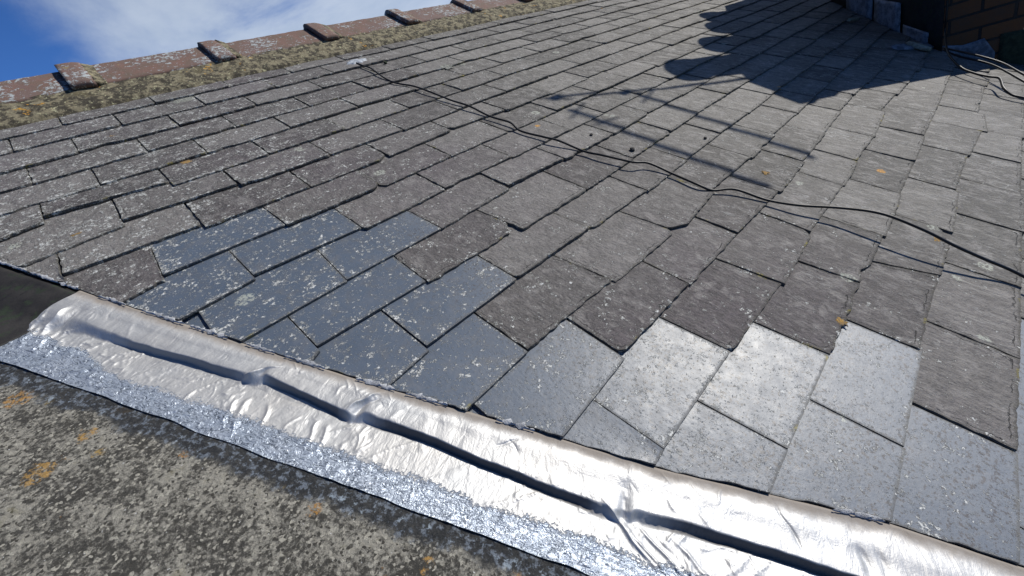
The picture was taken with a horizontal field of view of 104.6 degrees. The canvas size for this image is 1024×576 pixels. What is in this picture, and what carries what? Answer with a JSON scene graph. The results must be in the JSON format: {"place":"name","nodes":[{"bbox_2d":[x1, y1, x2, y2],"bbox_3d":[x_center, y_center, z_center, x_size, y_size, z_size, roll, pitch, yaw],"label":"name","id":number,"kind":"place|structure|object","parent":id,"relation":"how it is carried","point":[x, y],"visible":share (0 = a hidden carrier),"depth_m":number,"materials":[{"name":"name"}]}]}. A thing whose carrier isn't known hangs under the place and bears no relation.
{"place":"outdoors","nodes":[
{"label":"outdoors","id":0,"kind":"place"},
{"bbox_2d":[0,0,470,81],"label":"sky","id":1,"kind":"structure","parent":0,"point":[36,36],"materials":[{"name":"blue"}]},
{"bbox_2d":[0,361,589,575],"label":"cement sheet","id":2,"kind":"object","parent":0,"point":[93,484],"visible":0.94,"depth_m":0.49,"materials":[{"name":"grey concrete"}]},
{"bbox_2d":[0,264,77,345],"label":"old flashing","id":3,"kind":"object","parent":2,"relation":"on","point":[26,300],"visible":0.97,"depth_m":0.76,"materials":[{"name":"black metal"}]},
{"bbox_2d":[0,291,1023,575],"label":"foil tape","id":4,"kind":"object","parent":2,"relation":"attached to","point":[584,509],"visible":1,"depth_m":0.55,"materials":[{"name":"metal"}]},
{"bbox_2d":[0,0,1023,566],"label":"slate roof","id":5,"kind":"structure","parent":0,"point":[356,222],"depth_m":0.93,"materials":[{"name":"stone"}]},
{"bbox_2d":[0,0,585,129],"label":"roof ridge","id":6,"kind":"structure","parent":5,"relation":"on","point":[68,88],"depth_m":1.64,"materials":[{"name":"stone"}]},
{"bbox_2d":[346,58,365,64],"bbox_3d":[-0.696,-1.016,1.770,0.064,0.007,0.111,34,54,28],"label":"mastic dab","id":7,"kind":"object","parent":5,"relation":"on","point":[353,61],"visible":1,"depth_m":1.76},
{"bbox_2d":[356,62,1023,277],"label":"cable","id":8,"kind":"object","parent":5,"relation":"on","point":[838,207],"visible":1,"depth_m":1.06,"materials":[{"name":"black plastic"}]},
{"bbox_2d":[846,17,859,21],"bbox_3d":[2.234,-1.758,2.586,0.056,0.016,0.118,34,54,28],"label":"mortar chip","id":9,"kind":"object","parent":5,"relation":"on","point":[853,19],"visible":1,"depth_m":2.58,"materials":[{"name":"grey concrete"}]},
{"bbox_2d":[891,43,933,49],"bbox_3d":[2.211,-1.336,2.176,0.182,0.016,0.290,34,54,28],"label":"lead offcut","id":10,"kind":"object","parent":5,"relation":"on","point":[902,47],"visible":0.6,"depth_m":2.15,"materials":[{"name":"grey metal"}]},
{"bbox_2d":[905,41,931,51],"bbox_3d":[2.198,-1.308,2.138,0.126,0.020,0.084,35,54,28],"label":"mortar chip","id":11,"kind":"object","parent":5,"relation":"on","point":[919,46],"visible":0.96,"depth_m":2.12,"materials":[{"name":"grey concrete"}]},
{"bbox_2d":[831,0,1023,64],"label":"chimney","id":12,"kind":"object","parent":5,"relation":"on","point":[993,29],"visible":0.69,"depth_m":2.06,"materials":[{"name":"brick"}]},
{"bbox_2d":[944,0,1023,98],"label":"cable","id":13,"kind":"object","parent":12,"relation":"attached to","point":[1003,87],"visible":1,"depth_m":1.84,"materials":[{"name":"black plastic"}]},
{"bbox_2d":[942,49,1023,82],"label":"cable","id":14,"kind":"object","parent":5,"relation":"on","point":[998,67],"visible":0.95,"depth_m":1.84,"materials":[{"name":"black plastic"}]},
{"bbox_2d":[942,47,1023,75],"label":"cable","id":15,"kind":"object","parent":5,"relation":"on","point":[1000,62],"visible":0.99,"depth_m":1.81,"materials":[{"name":"black plastic"}]}
]}

